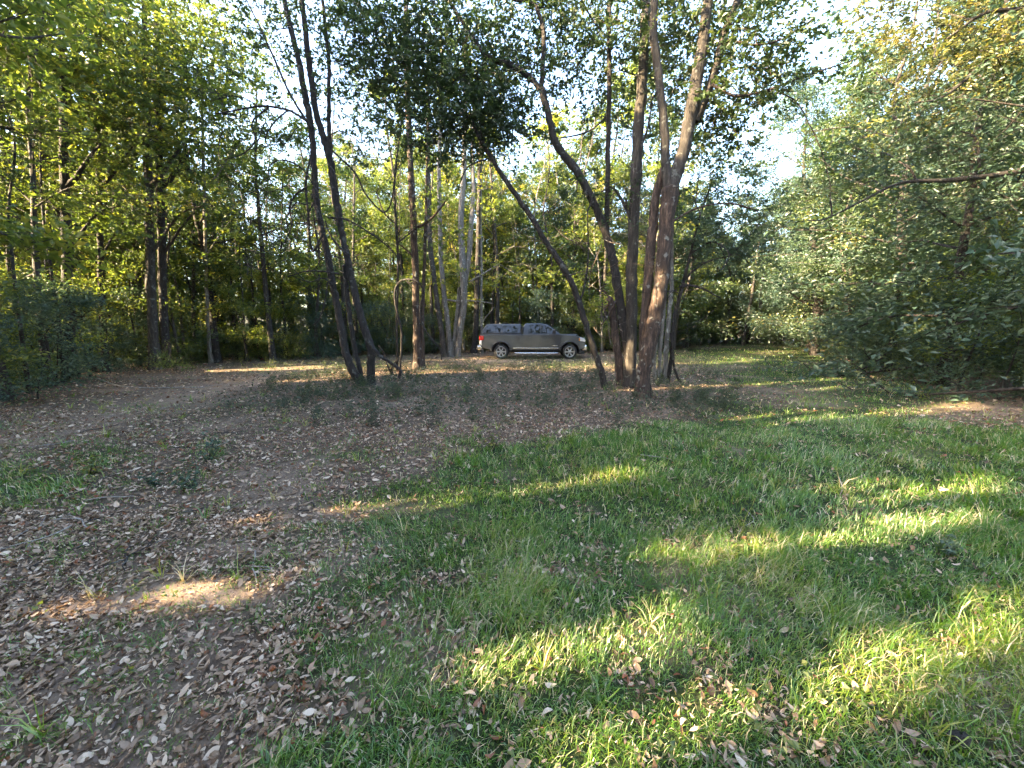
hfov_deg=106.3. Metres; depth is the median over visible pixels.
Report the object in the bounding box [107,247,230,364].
forest sapling
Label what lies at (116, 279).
forest sapling
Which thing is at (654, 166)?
forest tree
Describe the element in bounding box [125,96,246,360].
forest tree
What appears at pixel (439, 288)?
forest sapling
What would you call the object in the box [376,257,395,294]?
slender tree
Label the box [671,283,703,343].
forest sapling
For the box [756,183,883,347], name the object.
forest tree
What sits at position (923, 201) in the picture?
forest tree
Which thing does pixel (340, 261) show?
forest tree
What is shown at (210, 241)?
forest tree
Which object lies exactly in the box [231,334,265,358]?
forest shrub
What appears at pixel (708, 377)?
scrub weed
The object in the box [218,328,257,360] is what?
forest shrub
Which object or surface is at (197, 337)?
forest shrub
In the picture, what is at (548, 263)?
slender tree
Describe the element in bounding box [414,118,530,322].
forest tree
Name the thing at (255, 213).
forest tree
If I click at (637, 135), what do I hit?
broadleaf tree
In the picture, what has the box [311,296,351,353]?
forest sapling
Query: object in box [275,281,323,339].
forest sapling
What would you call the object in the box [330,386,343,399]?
scrub weed
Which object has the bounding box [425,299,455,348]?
forest sapling
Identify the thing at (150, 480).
weed plant
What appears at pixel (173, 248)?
slender tree
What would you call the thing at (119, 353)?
forest shrub
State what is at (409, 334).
forest shrub
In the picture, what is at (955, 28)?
spreading tree
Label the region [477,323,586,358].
pickup truck
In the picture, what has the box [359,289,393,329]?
forest sapling
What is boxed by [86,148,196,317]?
forest tree
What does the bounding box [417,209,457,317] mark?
forest tree
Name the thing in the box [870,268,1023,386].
shrub
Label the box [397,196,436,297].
slender tree
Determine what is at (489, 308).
forest sapling
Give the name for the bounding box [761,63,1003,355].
forest tree
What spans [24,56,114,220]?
slender tree
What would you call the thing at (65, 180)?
forest tree
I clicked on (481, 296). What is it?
sapling
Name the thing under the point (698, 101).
broadleaf tree
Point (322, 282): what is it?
forest sapling
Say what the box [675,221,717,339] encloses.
forest tree
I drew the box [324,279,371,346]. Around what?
forest sapling
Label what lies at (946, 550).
weed plant
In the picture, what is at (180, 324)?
forest sapling
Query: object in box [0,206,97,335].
forest sapling
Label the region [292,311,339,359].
forest sapling
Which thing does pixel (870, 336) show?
forest shrub
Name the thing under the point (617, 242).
slender tree
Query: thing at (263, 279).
forest tree
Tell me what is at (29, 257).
forest tree
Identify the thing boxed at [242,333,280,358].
forest shrub
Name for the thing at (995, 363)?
forest shrub
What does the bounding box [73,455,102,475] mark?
weed plant
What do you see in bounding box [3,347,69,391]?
forest shrub
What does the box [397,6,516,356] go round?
broadleaf tree
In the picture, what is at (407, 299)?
forest sapling
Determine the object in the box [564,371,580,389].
scrub weed
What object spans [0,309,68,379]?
shrub
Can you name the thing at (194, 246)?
slender tree
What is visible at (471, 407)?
scrub weed
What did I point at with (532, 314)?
forest sapling
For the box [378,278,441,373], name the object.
looping vine
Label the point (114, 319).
forest sapling
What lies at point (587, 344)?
forest shrub
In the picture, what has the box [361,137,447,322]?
forest tree
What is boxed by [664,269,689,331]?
forest sapling
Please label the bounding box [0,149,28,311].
slender tree
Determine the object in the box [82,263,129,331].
forest sapling
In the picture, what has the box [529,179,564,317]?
slender tree
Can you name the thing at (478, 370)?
scrub weed
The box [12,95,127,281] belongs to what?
forest tree
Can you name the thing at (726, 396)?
scrub weed
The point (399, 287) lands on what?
forest sapling
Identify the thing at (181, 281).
forest sapling
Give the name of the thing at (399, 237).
slender tree
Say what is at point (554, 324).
forest shrub
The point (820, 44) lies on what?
sky
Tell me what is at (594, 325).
forest shrub
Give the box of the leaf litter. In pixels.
[0,348,1023,767]
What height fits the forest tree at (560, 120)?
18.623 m
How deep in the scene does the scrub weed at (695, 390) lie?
8.21 m
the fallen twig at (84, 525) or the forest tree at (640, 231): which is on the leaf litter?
the fallen twig at (84, 525)
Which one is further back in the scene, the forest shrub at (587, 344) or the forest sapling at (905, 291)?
the forest shrub at (587, 344)
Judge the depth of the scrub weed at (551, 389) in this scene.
8.22 m
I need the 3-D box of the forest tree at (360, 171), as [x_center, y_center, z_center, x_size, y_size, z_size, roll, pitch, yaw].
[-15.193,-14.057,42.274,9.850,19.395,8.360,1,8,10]
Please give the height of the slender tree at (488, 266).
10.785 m
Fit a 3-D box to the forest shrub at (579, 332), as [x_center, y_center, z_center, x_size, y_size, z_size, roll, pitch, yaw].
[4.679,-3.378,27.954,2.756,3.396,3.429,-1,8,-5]
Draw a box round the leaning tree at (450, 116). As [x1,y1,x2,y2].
[358,17,615,388]
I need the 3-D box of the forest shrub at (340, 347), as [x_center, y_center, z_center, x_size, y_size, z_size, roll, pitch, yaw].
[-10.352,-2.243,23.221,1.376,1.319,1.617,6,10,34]
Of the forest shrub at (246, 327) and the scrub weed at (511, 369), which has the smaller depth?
the scrub weed at (511, 369)
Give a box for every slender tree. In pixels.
[0,15,66,393]
[0,32,120,381]
[0,57,109,371]
[0,59,67,313]
[0,70,106,369]
[0,100,55,376]
[0,143,38,335]
[0,145,41,266]
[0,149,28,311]
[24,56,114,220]
[52,96,155,362]
[52,219,96,283]
[71,128,141,359]
[86,153,156,365]
[102,134,156,278]
[110,69,217,365]
[111,101,196,363]
[137,172,191,357]
[138,174,200,352]
[166,189,201,286]
[170,183,231,282]
[194,142,250,359]
[195,115,251,344]
[199,129,278,360]
[200,126,273,358]
[218,129,250,356]
[246,99,292,327]
[250,100,309,357]
[294,223,326,356]
[299,204,334,338]
[343,212,383,325]
[356,217,380,323]
[369,191,407,346]
[373,138,424,352]
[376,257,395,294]
[388,208,422,286]
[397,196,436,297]
[416,199,446,327]
[428,193,458,314]
[446,226,473,345]
[447,177,495,294]
[473,204,500,297]
[474,195,510,323]
[484,153,522,316]
[497,200,528,323]
[501,206,533,323]
[508,183,552,317]
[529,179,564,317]
[529,205,565,326]
[538,194,572,318]
[557,224,586,284]
[563,216,601,335]
[601,150,646,257]
[601,195,643,342]
[606,232,627,282]
[663,212,684,344]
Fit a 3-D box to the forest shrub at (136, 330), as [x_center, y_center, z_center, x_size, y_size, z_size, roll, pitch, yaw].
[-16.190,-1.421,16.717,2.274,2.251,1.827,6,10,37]
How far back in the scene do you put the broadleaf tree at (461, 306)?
20.89 m
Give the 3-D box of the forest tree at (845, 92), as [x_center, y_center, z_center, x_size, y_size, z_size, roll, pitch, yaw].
[20.647,-9.740,22.795,7.083,16.434,8.346,-6,10,-34]
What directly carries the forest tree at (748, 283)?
on the ground at (228, 384)
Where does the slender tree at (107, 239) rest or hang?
on the ground at (228, 384)
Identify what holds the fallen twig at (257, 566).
on the leaf litter
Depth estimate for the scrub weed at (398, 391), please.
8.36 m
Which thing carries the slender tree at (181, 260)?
on the ground at (228, 384)
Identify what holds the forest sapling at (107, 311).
on the ground at (228, 384)
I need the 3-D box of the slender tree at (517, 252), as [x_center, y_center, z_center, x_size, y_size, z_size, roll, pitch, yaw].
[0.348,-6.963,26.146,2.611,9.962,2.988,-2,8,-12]
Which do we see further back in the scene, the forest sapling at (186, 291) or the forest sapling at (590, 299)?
the forest sapling at (590, 299)
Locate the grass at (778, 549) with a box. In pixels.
[0,343,1023,767]
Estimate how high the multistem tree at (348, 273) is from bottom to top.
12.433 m
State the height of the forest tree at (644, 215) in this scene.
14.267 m
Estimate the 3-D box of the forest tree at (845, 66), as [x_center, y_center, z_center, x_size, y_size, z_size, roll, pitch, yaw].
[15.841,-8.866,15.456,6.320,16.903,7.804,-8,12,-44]
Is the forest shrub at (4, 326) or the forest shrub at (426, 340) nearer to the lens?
the forest shrub at (4, 326)
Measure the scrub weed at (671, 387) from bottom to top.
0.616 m
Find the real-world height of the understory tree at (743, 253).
7.145 m
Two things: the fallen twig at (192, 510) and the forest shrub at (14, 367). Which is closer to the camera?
the fallen twig at (192, 510)
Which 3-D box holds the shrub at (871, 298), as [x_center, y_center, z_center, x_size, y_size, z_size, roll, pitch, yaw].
[13.641,-2.257,15.211,3.178,3.825,3.393,7,11,39]
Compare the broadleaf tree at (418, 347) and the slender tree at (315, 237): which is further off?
the slender tree at (315, 237)
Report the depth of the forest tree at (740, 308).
37.91 m
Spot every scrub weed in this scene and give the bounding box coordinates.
[261,374,274,390]
[267,375,279,386]
[277,381,290,395]
[295,384,311,402]
[298,380,325,404]
[308,403,332,426]
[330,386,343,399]
[338,398,355,418]
[339,368,345,383]
[356,377,369,391]
[359,398,380,424]
[363,405,386,425]
[364,372,374,386]
[380,378,399,400]
[392,382,404,399]
[392,409,401,422]
[408,381,417,394]
[419,385,433,403]
[419,402,441,427]
[459,377,475,393]
[465,401,480,420]
[473,368,487,381]
[499,413,508,424]
[507,364,516,375]
[539,379,559,402]
[539,390,557,408]
[540,358,549,371]
[560,375,573,389]
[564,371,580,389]
[603,381,615,394]
[607,407,629,427]
[659,380,677,401]
[668,385,685,405]
[672,377,690,395]
[678,399,702,421]
[679,386,690,401]
[689,395,706,412]
[690,386,703,401]
[699,394,720,413]
[701,381,717,405]
[703,369,716,384]
[709,412,723,426]
[713,394,732,412]
[715,386,737,408]
[719,378,740,399]
[731,372,740,387]
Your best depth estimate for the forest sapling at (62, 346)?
10.57 m
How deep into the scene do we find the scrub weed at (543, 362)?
13.61 m
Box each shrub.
[0,277,134,406]
[0,305,37,413]
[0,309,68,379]
[1,347,49,394]
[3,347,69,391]
[27,342,86,374]
[51,328,112,363]
[75,316,145,374]
[79,316,147,368]
[84,323,141,368]
[97,337,132,360]
[115,339,145,363]
[119,327,159,363]
[132,337,201,370]
[181,347,207,363]
[187,335,226,358]
[195,343,222,360]
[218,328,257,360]
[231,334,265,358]
[232,319,258,350]
[238,297,291,357]
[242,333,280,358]
[258,321,303,358]
[276,333,314,359]
[278,292,334,356]
[302,334,329,354]
[303,324,335,354]
[306,300,372,356]
[334,338,352,353]
[352,298,410,355]
[356,323,398,354]
[370,325,409,354]
[387,324,428,355]
[392,323,412,350]
[403,313,445,353]
[409,333,436,353]
[426,323,452,352]
[452,321,478,350]
[501,315,531,342]
[546,319,564,333]
[565,317,593,343]
[584,336,600,352]
[586,319,611,349]
[594,326,621,351]
[676,315,703,348]
[689,305,725,343]
[707,309,737,343]
[729,280,770,339]
[750,303,787,340]
[774,294,805,340]
[810,278,896,367]
[820,333,832,352]
[823,335,854,359]
[828,305,938,376]
[836,316,888,362]
[843,333,886,359]
[844,301,915,363]
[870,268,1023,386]
[871,321,988,385]
[881,328,973,379]
[887,254,1023,401]
[931,313,1022,380]
[957,335,1021,375]
[1002,355,1023,386]
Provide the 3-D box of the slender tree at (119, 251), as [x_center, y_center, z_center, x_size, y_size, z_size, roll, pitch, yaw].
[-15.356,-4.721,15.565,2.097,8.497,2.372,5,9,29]
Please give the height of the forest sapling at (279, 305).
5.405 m
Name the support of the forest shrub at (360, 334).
on the ground at (228, 384)
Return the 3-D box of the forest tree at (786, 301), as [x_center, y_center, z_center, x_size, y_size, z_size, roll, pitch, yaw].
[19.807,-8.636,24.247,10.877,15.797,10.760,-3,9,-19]
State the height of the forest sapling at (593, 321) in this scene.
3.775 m
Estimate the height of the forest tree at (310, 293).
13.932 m
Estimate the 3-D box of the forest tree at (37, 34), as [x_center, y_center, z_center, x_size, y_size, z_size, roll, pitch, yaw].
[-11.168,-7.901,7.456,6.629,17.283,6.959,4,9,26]
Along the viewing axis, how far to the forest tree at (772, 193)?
36.22 m
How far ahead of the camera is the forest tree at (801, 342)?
34.21 m
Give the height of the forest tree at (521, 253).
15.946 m
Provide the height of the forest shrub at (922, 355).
2.015 m
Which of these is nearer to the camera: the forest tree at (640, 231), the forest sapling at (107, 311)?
the forest sapling at (107, 311)
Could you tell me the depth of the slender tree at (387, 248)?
23.83 m
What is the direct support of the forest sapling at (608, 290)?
on the ground at (228, 384)
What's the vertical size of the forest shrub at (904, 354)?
2.269 m
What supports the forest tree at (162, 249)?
on the ground at (228, 384)
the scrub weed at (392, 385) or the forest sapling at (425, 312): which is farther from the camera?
the forest sapling at (425, 312)
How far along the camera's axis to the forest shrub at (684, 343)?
28.80 m
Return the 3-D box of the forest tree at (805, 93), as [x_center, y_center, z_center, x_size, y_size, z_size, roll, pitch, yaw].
[17.318,-9.796,21.765,10.927,16.966,10.629,6,10,35]
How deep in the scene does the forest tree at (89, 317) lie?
17.65 m
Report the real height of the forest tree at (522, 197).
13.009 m
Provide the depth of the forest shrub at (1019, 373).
9.94 m
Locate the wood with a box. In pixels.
[129,186,919,344]
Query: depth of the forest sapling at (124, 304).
14.23 m
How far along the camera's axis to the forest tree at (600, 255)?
27.84 m
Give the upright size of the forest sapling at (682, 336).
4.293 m
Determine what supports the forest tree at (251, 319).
on the ground at (228, 384)
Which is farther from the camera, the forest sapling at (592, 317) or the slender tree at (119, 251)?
the forest sapling at (592, 317)
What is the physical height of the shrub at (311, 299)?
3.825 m
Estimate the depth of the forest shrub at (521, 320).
27.75 m
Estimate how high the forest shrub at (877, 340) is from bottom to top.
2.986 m
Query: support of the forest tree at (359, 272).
on the ground at (228, 384)
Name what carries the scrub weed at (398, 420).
on the ground at (228, 384)
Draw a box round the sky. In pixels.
[0,0,1009,329]
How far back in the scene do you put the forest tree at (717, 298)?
36.94 m
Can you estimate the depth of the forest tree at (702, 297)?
26.43 m
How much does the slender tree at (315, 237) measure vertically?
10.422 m
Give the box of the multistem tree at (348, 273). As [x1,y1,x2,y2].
[154,0,441,385]
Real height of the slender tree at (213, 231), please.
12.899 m
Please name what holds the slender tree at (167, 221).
on the ground at (228, 384)
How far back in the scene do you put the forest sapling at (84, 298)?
16.98 m
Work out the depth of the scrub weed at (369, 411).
6.35 m
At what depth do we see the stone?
1.49 m
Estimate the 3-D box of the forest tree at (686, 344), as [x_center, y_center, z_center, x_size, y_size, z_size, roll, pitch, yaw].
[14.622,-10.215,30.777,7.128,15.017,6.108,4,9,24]
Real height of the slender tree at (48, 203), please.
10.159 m
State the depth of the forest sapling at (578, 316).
24.91 m
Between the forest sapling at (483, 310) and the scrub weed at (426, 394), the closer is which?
the scrub weed at (426, 394)
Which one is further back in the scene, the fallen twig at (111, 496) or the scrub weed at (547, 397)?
the scrub weed at (547, 397)
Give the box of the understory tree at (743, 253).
[644,133,826,382]
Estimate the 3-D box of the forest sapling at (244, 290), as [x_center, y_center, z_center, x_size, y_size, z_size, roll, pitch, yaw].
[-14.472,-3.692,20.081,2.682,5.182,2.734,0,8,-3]
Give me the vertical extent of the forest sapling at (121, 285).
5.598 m
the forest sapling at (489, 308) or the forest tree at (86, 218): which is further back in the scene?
the forest sapling at (489, 308)
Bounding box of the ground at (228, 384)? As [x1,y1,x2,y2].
[0,330,1023,767]
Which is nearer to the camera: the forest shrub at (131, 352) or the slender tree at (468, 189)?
the forest shrub at (131, 352)
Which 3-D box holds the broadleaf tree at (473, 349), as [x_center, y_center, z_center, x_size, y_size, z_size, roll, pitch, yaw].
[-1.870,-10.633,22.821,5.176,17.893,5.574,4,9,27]
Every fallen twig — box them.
[0,524,71,549]
[15,515,69,537]
[28,541,99,569]
[29,440,73,446]
[53,514,86,527]
[83,474,112,488]
[84,495,133,500]
[87,502,145,520]
[92,546,130,571]
[124,533,178,564]
[170,505,215,514]
[252,550,272,582]
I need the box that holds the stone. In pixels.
[946,729,972,746]
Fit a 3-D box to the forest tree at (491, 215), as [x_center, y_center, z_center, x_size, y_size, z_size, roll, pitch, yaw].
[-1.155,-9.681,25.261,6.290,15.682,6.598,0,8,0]
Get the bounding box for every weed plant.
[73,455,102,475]
[137,464,164,485]
[166,458,200,490]
[196,429,221,461]
[476,424,503,450]
[908,381,941,399]
[933,534,963,557]
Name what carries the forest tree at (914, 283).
on the ground at (228, 384)
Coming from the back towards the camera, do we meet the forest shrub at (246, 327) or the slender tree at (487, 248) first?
the slender tree at (487, 248)
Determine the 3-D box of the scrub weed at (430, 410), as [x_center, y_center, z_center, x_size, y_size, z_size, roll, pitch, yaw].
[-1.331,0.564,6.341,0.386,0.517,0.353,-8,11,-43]
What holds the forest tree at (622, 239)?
on the ground at (228, 384)
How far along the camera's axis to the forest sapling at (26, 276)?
11.39 m
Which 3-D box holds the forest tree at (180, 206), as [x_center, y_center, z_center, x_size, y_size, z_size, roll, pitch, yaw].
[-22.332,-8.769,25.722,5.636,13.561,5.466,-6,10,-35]
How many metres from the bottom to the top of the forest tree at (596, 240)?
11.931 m
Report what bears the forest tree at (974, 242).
on the ground at (228, 384)
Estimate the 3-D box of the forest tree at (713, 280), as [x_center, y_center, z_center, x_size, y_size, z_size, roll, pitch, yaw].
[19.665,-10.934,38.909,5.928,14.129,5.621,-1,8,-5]
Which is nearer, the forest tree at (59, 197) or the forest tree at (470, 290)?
the forest tree at (59, 197)
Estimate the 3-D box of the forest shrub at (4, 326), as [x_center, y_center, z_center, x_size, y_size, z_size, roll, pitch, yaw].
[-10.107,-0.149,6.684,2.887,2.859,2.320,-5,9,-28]
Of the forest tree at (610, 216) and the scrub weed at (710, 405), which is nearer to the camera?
the scrub weed at (710, 405)
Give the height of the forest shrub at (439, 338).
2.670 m
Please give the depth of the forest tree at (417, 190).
35.09 m
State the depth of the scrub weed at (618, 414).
6.16 m
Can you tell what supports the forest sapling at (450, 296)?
on the ground at (228, 384)
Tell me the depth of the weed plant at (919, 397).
8.70 m
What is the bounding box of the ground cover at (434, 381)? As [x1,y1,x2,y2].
[2,353,1023,418]
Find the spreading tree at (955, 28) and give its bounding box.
[793,0,1023,262]
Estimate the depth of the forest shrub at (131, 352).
17.18 m
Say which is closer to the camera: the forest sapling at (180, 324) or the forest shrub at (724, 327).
the forest sapling at (180, 324)
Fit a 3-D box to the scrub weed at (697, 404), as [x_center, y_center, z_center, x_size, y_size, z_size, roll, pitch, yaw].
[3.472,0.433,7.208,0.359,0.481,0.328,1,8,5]
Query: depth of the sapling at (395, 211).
13.89 m
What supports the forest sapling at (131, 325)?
on the ground at (228, 384)
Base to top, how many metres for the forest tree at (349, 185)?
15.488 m
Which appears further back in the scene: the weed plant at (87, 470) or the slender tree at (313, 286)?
the slender tree at (313, 286)
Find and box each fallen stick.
[96,378,204,387]
[927,503,985,531]
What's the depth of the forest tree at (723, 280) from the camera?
36.67 m
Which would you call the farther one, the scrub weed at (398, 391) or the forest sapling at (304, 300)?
the forest sapling at (304, 300)
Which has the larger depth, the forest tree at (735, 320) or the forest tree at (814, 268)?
the forest tree at (735, 320)
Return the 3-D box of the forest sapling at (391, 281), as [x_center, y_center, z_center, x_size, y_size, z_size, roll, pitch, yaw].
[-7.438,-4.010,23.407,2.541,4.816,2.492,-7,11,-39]
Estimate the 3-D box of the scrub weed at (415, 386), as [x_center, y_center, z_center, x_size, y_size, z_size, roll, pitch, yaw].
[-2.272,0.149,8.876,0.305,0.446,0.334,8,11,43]
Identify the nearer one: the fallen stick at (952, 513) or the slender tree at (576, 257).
the fallen stick at (952, 513)
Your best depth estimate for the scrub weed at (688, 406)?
6.56 m
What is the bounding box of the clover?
[0,410,1023,767]
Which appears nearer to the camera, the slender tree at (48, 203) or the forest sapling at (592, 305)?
the slender tree at (48, 203)
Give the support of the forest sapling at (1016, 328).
on the ground at (228, 384)
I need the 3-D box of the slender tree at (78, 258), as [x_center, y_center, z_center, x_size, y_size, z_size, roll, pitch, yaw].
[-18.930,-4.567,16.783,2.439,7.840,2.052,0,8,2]
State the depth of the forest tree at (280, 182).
26.91 m
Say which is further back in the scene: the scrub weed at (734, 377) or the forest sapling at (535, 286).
the forest sapling at (535, 286)
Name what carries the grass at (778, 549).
on the ground at (228, 384)
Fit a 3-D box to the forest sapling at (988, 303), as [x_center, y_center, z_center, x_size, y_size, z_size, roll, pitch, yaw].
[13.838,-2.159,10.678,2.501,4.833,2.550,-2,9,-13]
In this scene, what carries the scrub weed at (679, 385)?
on the ground at (228, 384)
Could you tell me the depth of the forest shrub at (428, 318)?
23.05 m
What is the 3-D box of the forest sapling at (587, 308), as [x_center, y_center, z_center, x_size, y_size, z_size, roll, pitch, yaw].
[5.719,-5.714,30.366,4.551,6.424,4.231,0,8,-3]
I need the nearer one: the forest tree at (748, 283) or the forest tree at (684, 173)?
the forest tree at (684, 173)
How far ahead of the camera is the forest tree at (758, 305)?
39.62 m
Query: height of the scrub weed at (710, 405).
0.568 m
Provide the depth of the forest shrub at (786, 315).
35.65 m
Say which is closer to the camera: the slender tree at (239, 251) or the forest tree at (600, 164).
the slender tree at (239, 251)
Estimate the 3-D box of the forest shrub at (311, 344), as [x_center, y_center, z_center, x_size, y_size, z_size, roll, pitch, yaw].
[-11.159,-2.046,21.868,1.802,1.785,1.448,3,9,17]
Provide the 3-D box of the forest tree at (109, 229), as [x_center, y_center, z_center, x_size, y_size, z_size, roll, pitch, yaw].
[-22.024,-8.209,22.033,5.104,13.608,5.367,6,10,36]
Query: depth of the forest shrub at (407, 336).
26.19 m
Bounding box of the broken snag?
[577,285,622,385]
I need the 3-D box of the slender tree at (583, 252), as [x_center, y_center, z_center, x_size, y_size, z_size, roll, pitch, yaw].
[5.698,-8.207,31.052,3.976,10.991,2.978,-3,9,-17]
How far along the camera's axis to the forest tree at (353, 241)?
23.59 m
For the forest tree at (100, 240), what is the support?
on the ground at (228, 384)
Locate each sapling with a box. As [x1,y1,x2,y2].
[0,195,56,376]
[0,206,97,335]
[0,242,76,341]
[0,246,30,303]
[0,257,88,354]
[0,260,124,378]
[0,269,49,351]
[0,272,132,387]
[1,230,98,335]
[23,259,123,362]
[26,209,133,376]
[39,234,168,370]
[54,235,144,342]
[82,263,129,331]
[92,266,146,332]
[93,288,132,352]
[106,282,196,367]
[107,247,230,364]
[112,310,158,362]
[122,267,171,331]
[126,311,193,360]
[134,309,194,361]
[137,261,188,335]
[141,272,219,340]
[157,271,200,337]
[169,284,199,358]
[170,245,257,354]
[171,295,230,355]
[173,285,242,357]
[195,260,271,360]
[195,281,250,348]
[203,268,255,352]
[224,275,262,350]
[245,270,295,344]
[247,281,297,354]
[248,267,305,332]
[248,272,320,353]
[261,286,307,350]
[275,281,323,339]
[282,284,323,350]
[286,286,348,357]
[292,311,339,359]
[293,236,359,333]
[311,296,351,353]
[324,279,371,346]
[352,273,393,345]
[356,110,444,370]
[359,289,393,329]
[362,279,387,328]
[371,250,433,329]
[372,275,411,341]
[373,277,411,353]
[374,284,434,352]
[399,252,452,336]
[408,295,436,340]
[419,251,457,323]
[425,290,471,347]
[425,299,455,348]
[439,277,472,340]
[440,261,474,334]
[460,138,507,352]
[462,313,486,350]
[467,284,494,328]
[469,287,508,350]
[499,287,524,323]
[501,270,544,325]
[511,297,538,323]
[518,286,579,330]
[520,256,556,325]
[525,273,559,322]
[531,280,569,331]
[539,280,583,333]
[558,286,596,344]
[563,273,607,336]
[567,292,607,348]
[572,298,599,341]
[575,282,602,334]
[575,306,602,342]
[594,269,625,332]
[601,245,651,333]
[615,264,651,332]
[652,193,680,382]
[659,295,700,343]
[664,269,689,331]
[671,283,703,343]
[680,260,717,345]
[685,298,725,344]
[876,279,944,361]
[912,204,1023,391]
[937,224,1023,379]
[987,282,1023,371]
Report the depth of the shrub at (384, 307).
21.31 m
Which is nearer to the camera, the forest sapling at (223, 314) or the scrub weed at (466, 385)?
the scrub weed at (466, 385)
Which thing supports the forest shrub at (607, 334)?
on the ground at (228, 384)
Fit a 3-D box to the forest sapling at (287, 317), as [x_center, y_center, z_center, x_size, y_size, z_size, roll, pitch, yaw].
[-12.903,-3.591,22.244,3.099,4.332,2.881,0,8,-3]
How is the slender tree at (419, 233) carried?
on the ground at (228, 384)
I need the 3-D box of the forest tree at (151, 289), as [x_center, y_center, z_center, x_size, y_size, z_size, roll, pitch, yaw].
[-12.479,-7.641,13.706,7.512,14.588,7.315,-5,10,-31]
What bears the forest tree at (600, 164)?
on the ground at (228, 384)
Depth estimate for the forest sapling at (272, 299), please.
20.97 m
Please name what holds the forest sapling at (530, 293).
on the ground at (228, 384)
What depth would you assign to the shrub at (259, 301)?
20.05 m
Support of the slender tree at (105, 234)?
on the ground at (228, 384)
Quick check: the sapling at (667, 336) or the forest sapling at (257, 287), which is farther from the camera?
the forest sapling at (257, 287)
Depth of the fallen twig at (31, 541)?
2.87 m
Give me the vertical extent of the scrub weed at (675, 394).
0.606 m
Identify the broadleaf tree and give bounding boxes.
[269,0,635,378]
[324,0,498,369]
[392,12,459,356]
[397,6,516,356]
[398,14,557,356]
[448,77,529,353]
[488,0,894,398]
[522,0,766,387]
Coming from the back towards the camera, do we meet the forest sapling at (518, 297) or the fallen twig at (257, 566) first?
the forest sapling at (518, 297)
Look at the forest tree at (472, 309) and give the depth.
26.32 m
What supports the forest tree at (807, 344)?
on the ground at (228, 384)
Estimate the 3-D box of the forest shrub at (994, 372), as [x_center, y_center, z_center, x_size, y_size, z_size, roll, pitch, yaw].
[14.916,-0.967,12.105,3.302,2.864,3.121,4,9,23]
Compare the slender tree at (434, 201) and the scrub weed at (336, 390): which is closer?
the scrub weed at (336, 390)
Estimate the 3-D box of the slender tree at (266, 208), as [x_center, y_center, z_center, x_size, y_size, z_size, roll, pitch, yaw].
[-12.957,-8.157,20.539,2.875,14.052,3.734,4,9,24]
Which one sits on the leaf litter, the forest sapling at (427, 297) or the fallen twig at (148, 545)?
the fallen twig at (148, 545)
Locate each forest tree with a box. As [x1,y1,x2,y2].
[0,0,128,401]
[0,0,132,366]
[0,0,153,283]
[0,0,223,377]
[0,0,242,371]
[0,1,168,386]
[0,2,88,333]
[0,9,152,371]
[0,54,139,350]
[0,68,52,252]
[0,121,125,305]
[0,247,10,265]
[4,109,94,332]
[5,0,274,369]
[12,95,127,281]
[49,0,276,367]
[52,94,191,351]
[55,156,223,354]
[57,127,172,331]
[75,30,202,363]
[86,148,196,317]
[101,14,278,362]
[104,0,331,362]
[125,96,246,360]
[128,122,252,356]
[153,159,218,330]
[166,174,209,329]
[179,182,238,327]
[183,141,299,269]
[184,158,272,349]
[186,50,325,360]
[196,147,280,320]
[199,179,288,347]
[208,176,309,354]
[240,152,321,351]
[254,183,320,347]
[264,161,338,334]
[266,105,367,353]
[266,152,343,339]
[267,113,364,357]
[276,95,372,351]
[289,180,372,340]
[299,129,387,331]
[302,154,374,300]
[306,134,394,352]
[322,73,445,350]
[322,174,384,321]
[324,169,394,350]
[327,158,396,275]
[349,153,420,309]
[354,199,405,328]
[354,207,396,318]
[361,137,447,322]
[361,150,424,272]
[387,145,469,352]
[397,152,447,309]
[405,133,485,342]
[409,158,502,351]
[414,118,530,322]
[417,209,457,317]
[418,152,486,340]
[435,68,550,345]
[448,113,538,350]
[466,159,537,315]
[468,181,536,323]
[475,119,587,318]
[486,179,556,317]
[488,216,523,321]
[497,131,590,326]
[505,171,544,285]
[513,103,604,321]
[520,150,585,312]
[522,167,585,322]
[526,67,625,331]
[529,110,625,343]
[544,69,655,345]
[547,89,655,350]
[552,167,642,351]
[553,132,615,333]
[575,42,695,272]
[577,172,627,337]
[598,184,653,320]
[607,156,699,318]
[607,187,648,289]
[608,201,683,317]
[613,112,694,314]
[618,165,674,289]
[620,102,712,281]
[621,217,692,305]
[638,203,752,349]
[638,218,710,334]
[654,160,728,345]
[655,189,733,345]
[673,175,727,343]
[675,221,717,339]
[675,229,746,343]
[676,148,742,347]
[676,239,745,344]
[693,267,734,336]
[698,212,731,342]
[702,263,749,339]
[708,38,932,355]
[709,186,774,343]
[709,235,745,322]
[719,232,792,345]
[723,0,1023,379]
[723,245,771,341]
[728,167,837,345]
[730,272,785,338]
[732,237,793,343]
[735,240,768,343]
[738,102,963,359]
[740,109,895,351]
[744,203,784,342]
[747,106,884,348]
[750,0,1023,386]
[750,175,806,343]
[754,192,792,315]
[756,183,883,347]
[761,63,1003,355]
[767,45,928,349]
[777,170,841,299]
[786,0,1014,304]
[797,0,1023,378]
[798,1,1023,406]
[803,1,1023,374]
[811,92,911,310]
[831,80,959,305]
[847,44,1023,368]
[877,138,1023,333]
[879,0,1021,277]
[881,77,1021,321]
[889,107,1018,318]
[926,101,1023,269]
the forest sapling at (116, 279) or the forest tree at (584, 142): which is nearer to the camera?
the forest sapling at (116, 279)
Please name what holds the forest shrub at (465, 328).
on the ground at (228, 384)
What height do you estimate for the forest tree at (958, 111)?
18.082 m
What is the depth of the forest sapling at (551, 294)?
24.06 m
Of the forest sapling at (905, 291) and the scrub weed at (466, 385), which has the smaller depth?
the scrub weed at (466, 385)
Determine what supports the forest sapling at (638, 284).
on the ground at (228, 384)
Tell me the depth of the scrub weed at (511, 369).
11.92 m

